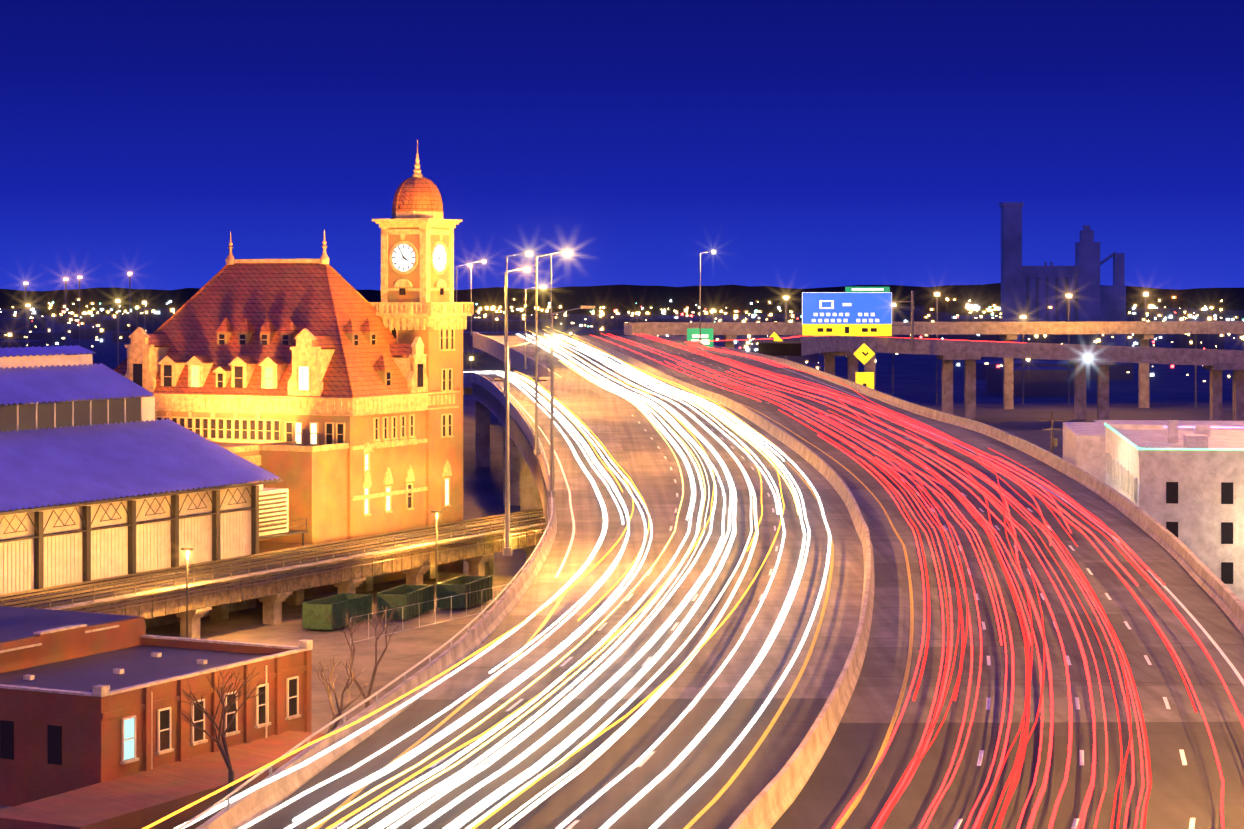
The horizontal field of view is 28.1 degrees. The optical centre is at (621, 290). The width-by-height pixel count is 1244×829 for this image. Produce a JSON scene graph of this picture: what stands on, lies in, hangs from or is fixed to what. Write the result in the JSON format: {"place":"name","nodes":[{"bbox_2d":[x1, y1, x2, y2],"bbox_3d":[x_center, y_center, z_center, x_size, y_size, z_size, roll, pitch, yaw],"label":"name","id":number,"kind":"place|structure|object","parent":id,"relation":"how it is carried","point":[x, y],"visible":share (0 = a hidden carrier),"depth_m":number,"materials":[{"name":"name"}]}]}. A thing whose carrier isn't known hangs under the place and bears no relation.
{"place":"outdoors","nodes":[
{"label":"outdoors","id":0,"kind":"place"},
{"bbox_2d":[191,365,272,388],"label":"dormer windows","id":1,"kind":"structure","parent":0,"point":[195,376],"depth_m":234.76,"materials":[{"name":"yellow glass"}]},
{"bbox_2d":[256,484,307,544],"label":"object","id":2,"kind":"structure","parent":0,"point":[291,532],"depth_m":217.50,"materials":[{"name":"beige metal"}]},
{"bbox_2d":[155,227,462,583],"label":"building walls","id":3,"kind":"structure","parent":0,"point":[430,457],"depth_m":237.53,"materials":[{"name":"yellow stone"}]},
{"bbox_2d":[114,263,459,397],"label":"station roof","id":4,"kind":"structure","parent":3,"relation":"on","point":[327,306],"depth_m":236.83,"materials":[{"name":"red tile"}]},
{"bbox_2d":[156,327,454,514],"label":"windows","id":5,"kind":"structure","parent":3,"relation":"in","point":[264,430],"depth_m":233.15,"materials":[{"name":"glass"}]},
{"bbox_2d":[295,366,448,513],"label":"windows","id":6,"kind":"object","parent":3,"relation":"in","point":[303,377],"visible":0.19,"depth_m":228.98,"materials":[{"name":"white glass"}]},
{"bbox_2d":[486,377,546,380],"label":"ramp deck","id":7,"kind":"structure","parent":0,"point":[502,379],"depth_m":376.00,"materials":[{"name":"concrete"}]},
{"bbox_2d":[463,371,534,387],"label":"ramp barriers","id":8,"kind":"object","parent":7,"relation":"on","point":[467,379],"visible":0.15,"depth_m":394.78,"materials":[{"name":"grey concrete"}]},
{"bbox_2d":[0,306,1243,395],"bbox_3d":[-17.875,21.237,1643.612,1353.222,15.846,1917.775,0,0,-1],"label":"buildings","id":9,"kind":"structure","parent":0,"point":[1045,378],"depth_m":1290.77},
{"bbox_2d":[0,297,1243,381],"bbox_3d":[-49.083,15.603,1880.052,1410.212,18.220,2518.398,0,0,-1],"label":"city lights","id":10,"kind":"object","parent":9,"relation":"on","point":[735,315],"visible":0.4,"depth_m":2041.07},
{"bbox_2d":[52,302,1243,340],"bbox_3d":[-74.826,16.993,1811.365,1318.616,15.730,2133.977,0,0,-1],"label":"city lights","id":11,"kind":"object","parent":9,"relation":"on","point":[754,312],"visible":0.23,"depth_m":1957.03},
{"bbox_2d":[0,0,1243,290],"label":"sky","id":12,"kind":"structure","parent":0,"point":[802,144],"materials":[{"name":"blue"}]},
{"bbox_2d":[38,315,1243,576],"bbox_3d":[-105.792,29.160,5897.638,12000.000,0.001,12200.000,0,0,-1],"label":"ground","id":13,"kind":"structure","parent":0,"point":[1172,393],"depth_m":667.06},
{"bbox_2d":[0,354,253,593],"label":"shed wall panels","id":14,"kind":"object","parent":13,"relation":"on","point":[62,559],"depth_m":199.83,"materials":[{"name":"yellow wood"}]},
{"bbox_2d":[0,345,279,511],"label":"shed roof","id":15,"kind":"structure","parent":14,"relation":"on","point":[44,467],"depth_m":205.60,"materials":[{"name":"metal"}]},
{"bbox_2d":[0,397,282,588],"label":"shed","id":16,"kind":"structure","parent":14,"relation":"attached to","point":[86,530],"depth_m":203.16,"materials":[{"name":"brown metal"}]},
{"bbox_2d":[0,539,255,627],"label":"shed base","id":17,"kind":"object","parent":13,"relation":"on","point":[173,618],"depth_m":203.29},
{"bbox_2d":[0,616,325,828],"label":"brick building","id":18,"kind":"structure","parent":13,"relation":"on","point":[91,782],"depth_m":130.84,"materials":[{"name":"red brick"}]},
{"bbox_2d":[124,718,133,759],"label":"window","id":19,"kind":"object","parent":18,"relation":"attached to","point":[128,733],"visible":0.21,"depth_m":130.23,"materials":[{"name":"white glass"}]},
{"bbox_2d":[0,606,266,691],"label":"flat roof","id":20,"kind":"structure","parent":18,"relation":"on","point":[138,664],"depth_m":143.29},
{"bbox_2d":[0,678,296,764],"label":"windows","id":21,"kind":"object","parent":18,"relation":"on","point":[54,742],"visible":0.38,"depth_m":132.87,"materials":[{"name":"black glass"}]},
{"bbox_2d":[0,624,312,764],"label":"brick coping","id":22,"kind":"object","parent":18,"relation":"on","point":[99,690],"visible":0.83,"depth_m":139.20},
{"bbox_2d":[122,665,298,760],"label":"window frames","id":23,"kind":"structure","parent":18,"relation":"attached to","point":[266,685],"depth_m":137.76,"materials":[{"name":"white wood"}]},
{"bbox_2d":[54,438,348,606],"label":"annex","id":24,"kind":"object","parent":13,"relation":"on","point":[314,484],"depth_m":222.93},
{"bbox_2d":[213,442,309,447],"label":"annex roof","id":25,"kind":"structure","parent":24,"relation":"on","point":[224,444],"depth_m":229.77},
{"bbox_2d":[0,572,517,809],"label":"yard","id":26,"kind":"structure","parent":13,"relation":"on","point":[406,650],"depth_m":194.87,"materials":[{"name":"beige concrete"}]},
{"bbox_2d":[178,607,400,803],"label":"bare trees","id":27,"kind":"object","parent":26,"relation":"on","point":[226,756],"visible":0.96,"depth_m":133.63,"materials":[{"name":"brown plant"}]},
{"bbox_2d":[45,522,546,638],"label":"concrete viaduct","id":28,"kind":"object","parent":26,"relation":"on","point":[482,565],"visible":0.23,"depth_m":205.69,"materials":[{"name":"beige concrete"}]},
{"bbox_2d":[0,509,545,608],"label":"railway track","id":29,"kind":"structure","parent":28,"relation":"on","point":[207,577],"depth_m":203.10,"materials":[{"name":"brown metal"}]},
{"bbox_2d":[0,508,546,612],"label":"viaduct rails","id":30,"kind":"object","parent":29,"relation":"on","point":[209,570],"visible":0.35,"depth_m":203.48,"materials":[{"name":"brown metal"}]},
{"bbox_2d":[72,527,545,618],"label":"viaduct steel","id":31,"kind":"object","parent":28,"relation":"on","point":[153,610],"visible":0.38,"depth_m":205.99,"materials":[{"name":"brown metal"}]},
{"bbox_2d":[181,510,441,637],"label":"lamp posts","id":32,"kind":"object","parent":26,"relation":"on","point":[191,549],"visible":0.58,"depth_m":188.45,"materials":[{"name":"grey metal"}]},
{"bbox_2d":[302,575,492,630],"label":"dumpsters","id":33,"kind":"object","parent":26,"relation":"on","point":[315,612],"visible":0.94,"depth_m":204.86,"materials":[{"name":"green metal"}]},
{"bbox_2d":[350,583,512,643],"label":"fence","id":34,"kind":"object","parent":26,"relation":"on","point":[451,619],"visible":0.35,"depth_m":201.13,"materials":[{"name":"metal"}]},
{"bbox_2d":[124,139,473,516],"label":"trim","id":35,"kind":"structure","parent":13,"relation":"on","point":[424,313],"depth_m":236.08,"materials":[{"name":"beige stone"}]},
{"bbox_2d":[392,177,442,211],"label":"dome","id":36,"kind":"structure","parent":35,"relation":"on","point":[417,194],"depth_m":240.91,"materials":[{"name":"tile"}]},
{"bbox_2d":[392,244,446,271],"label":"clock faces","id":37,"kind":"object","parent":35,"relation":"on","point":[401,261],"visible":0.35,"depth_m":240.65,"materials":[{"name":"white glass"}]},
{"bbox_2d":[392,244,446,271],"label":"clock markings","id":38,"kind":"object","parent":35,"relation":"on","point":[403,257],"visible":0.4,"depth_m":240.72,"materials":[{"name":"black"}]},
{"bbox_2d":[463,388,544,515],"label":"piers","id":39,"kind":"structure","parent":13,"relation":"on","point":[524,494],"depth_m":337.57,"materials":[{"name":"concrete"}]},
{"bbox_2d":[472,382,548,524],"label":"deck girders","id":40,"kind":"object","parent":39,"relation":"on","point":[491,402],"visible":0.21,"depth_m":286.15,"materials":[{"name":"concrete"}]},
{"bbox_2d":[195,332,1243,828],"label":"highway barriers","id":41,"kind":"object","parent":40,"relation":"on","point":[771,802],"visible":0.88,"depth_m":131.71,"materials":[{"name":"concrete"}]},
{"bbox_2d":[176,370,552,828],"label":"rail","id":42,"kind":"object","parent":41,"relation":"on","point":[227,797],"visible":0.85,"depth_m":99.49,"materials":[{"name":"metal"}]},
{"bbox_2d":[456,251,714,555],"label":"street lights","id":43,"kind":"object","parent":41,"relation":"on","point":[507,549],"visible":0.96,"depth_m":189.52},
{"bbox_2d":[541,253,570,342],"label":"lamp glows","id":44,"kind":"object","parent":43,"relation":"attached to","point":[555,341],"visible":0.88,"depth_m":153.42,"materials":[{"name":"white glass"}]},
{"bbox_2d":[25,275,1196,407],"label":"masts","id":45,"kind":"object","parent":13,"relation":"on","point":[712,348],"visible":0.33,"depth_m":640.95,"materials":[{"name":"grey"}]},
{"bbox_2d":[24,273,1147,317],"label":"city lights","id":46,"kind":"object","parent":45,"relation":"attached to","point":[711,310],"visible":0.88,"depth_m":640.67},
{"bbox_2d":[0,283,1243,314],"bbox_3d":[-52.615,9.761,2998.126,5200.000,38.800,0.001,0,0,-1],"label":"hills","id":47,"kind":"structure","parent":13,"relation":"on","point":[623,299],"depth_m":3000.03,"materials":[{"name":"black"}]},
{"bbox_2d":[418,336,1243,722],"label":"concrete road","id":48,"kind":"structure","parent":13,"relation":"on","point":[626,440],"depth_m":150.71,"materials":[{"name":"concrete"}]},
{"bbox_2d":[142,326,798,828],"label":"light trails","id":49,"kind":"object","parent":48,"relation":"on","point":[526,620],"visible":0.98,"depth_m":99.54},
{"bbox_2d":[313,347,913,828],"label":"road edge lines","id":50,"kind":"object","parent":48,"relation":"on","point":[743,765],"visible":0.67,"depth_m":106.22,"materials":[{"name":"paint"}]},
{"bbox_2d":[174,333,1243,828],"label":"light trails","id":51,"kind":"object","parent":48,"relation":"on","point":[574,736],"depth_m":112.27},
{"bbox_2d":[331,346,1243,828],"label":"lane markings","id":52,"kind":"object","parent":48,"relation":"on","point":[1075,822],"visible":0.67,"depth_m":128.44,"materials":[{"name":"paint"}]},
{"bbox_2d":[403,389,1243,734],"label":"road joints","id":53,"kind":"object","parent":48,"relation":"on","point":[833,637],"visible":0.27,"depth_m":123.45,"materials":[{"name":"grey paint"}]},
{"bbox_2d":[723,334,1153,408],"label":"bridge piers","id":54,"kind":"structure","parent":13,"relation":"on","point":[1008,383],"depth_m":612.34,"materials":[{"name":"grey concrete"}]},
{"bbox_2d":[758,339,800,355],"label":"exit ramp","id":55,"kind":"structure","parent":54,"relation":"on","point":[784,348],"depth_m":519.39,"materials":[{"name":"concrete"}]},
{"bbox_2d":[624,321,1243,334],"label":"overpass","id":56,"kind":"object","parent":54,"relation":"on","point":[979,328],"visible":0.85,"depth_m":606.77,"materials":[{"name":"concrete"}]},
{"bbox_2d":[758,335,1243,366],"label":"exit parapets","id":57,"kind":"object","parent":13,"relation":"on","point":[1052,351],"visible":0.94,"depth_m":558.88,"materials":[{"name":"grey concrete"}]},
{"bbox_2d":[685,335,1026,366],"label":"light trails","id":58,"kind":"object","parent":57,"relation":"on","point":[703,347],"visible":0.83,"depth_m":507.00,"materials":[{"name":"red"}]},
{"bbox_2d":[802,291,913,371],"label":"sign posts","id":59,"kind":"object","parent":57,"relation":"on","point":[912,319],"visible":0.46,"depth_m":556.21,"materials":[{"name":"grey metal"}]},
{"bbox_2d":[1040,411,1063,452],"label":"utility pole","id":60,"kind":"object","parent":13,"relation":"on","point":[1054,442],"visible":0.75,"depth_m":261.36,"materials":[{"name":"brown wood"}]},
{"bbox_2d":[999,202,1125,345],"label":"silos","id":61,"kind":"object","parent":13,"relation":"on","point":[1031,293],"visible":0.79,"depth_m":1250.61,"materials":[{"name":"concrete"}]},
{"bbox_2d":[1063,420,1243,603],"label":"buildings","id":62,"kind":"structure","parent":13,"relation":"on","point":[1199,512],"depth_m":231.05,"materials":[{"name":"beige concrete"}]},
{"bbox_2d":[1106,452,1136,501],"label":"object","id":63,"kind":"structure","parent":62,"relation":"attached to","point":[1111,466],"depth_m":252.08,"materials":[{"name":"grey"}]},
{"bbox_2d":[1065,420,1243,448],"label":"roofs","id":64,"kind":"structure","parent":62,"relation":"on","point":[1217,439],"depth_m":268.35,"materials":[{"name":"grey concrete"}]},
{"bbox_2d":[1104,423,1243,449],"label":"green neon","id":65,"kind":"object","parent":62,"relation":"on","point":[1166,448],"visible":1,"depth_m":231.20,"materials":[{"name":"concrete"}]},
{"bbox_2d":[1166,482,1232,583],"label":"windows","id":66,"kind":"structure","parent":62,"relation":"attached to","point":[1226,527],"depth_m":230.49,"materials":[{"name":"black glass"}]},
{"bbox_2d":[1163,426,1243,427],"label":"roof edge","id":67,"kind":"object","parent":62,"relation":"on","point":[1211,427],"visible":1,"depth_m":259.97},
{"bbox_2d":[248,698,1243,828],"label":"road asphalt","id":68,"kind":"structure","parent":0,"point":[1181,795],"depth_m":88.81,"materials":[{"name":"grey asphalt"}]},
{"bbox_2d":[687,287,889,347],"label":"green sign","id":69,"kind":"object","parent":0,"point":[696,331],"visible":0.64,"depth_m":538.98,"materials":[{"name":"green metal"}]},
{"bbox_2d":[820,348,858,382],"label":"bridge pier","id":70,"kind":"structure","parent":0,"point":[852,363],"depth_m":554.23,"materials":[{"name":"grey concrete"}]},
{"bbox_2d":[803,293,891,323],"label":"blue sign","id":71,"kind":"object","parent":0,"point":[879,305],"visible":0.89,"depth_m":555.54,"materials":[{"name":"blue metal"}]},
{"bbox_2d":[937,352,980,418],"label":"bridge pier","id":72,"kind":"structure","parent":0,"point":[969,358],"depth_m":564.57,"materials":[{"name":"grey concrete"}]},
{"bbox_2d":[1069,358,1114,419],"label":"bridge pier","id":73,"kind":"structure","parent":0,"point":[1079,364],"depth_m":563.51,"materials":[{"name":"grey concrete"}]},
{"bbox_2d":[1203,362,1243,419],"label":"bridge pier","id":74,"kind":"structure","parent":0,"point":[1216,368],"depth_m":559.21,"materials":[{"name":"grey concrete"}]}
]}

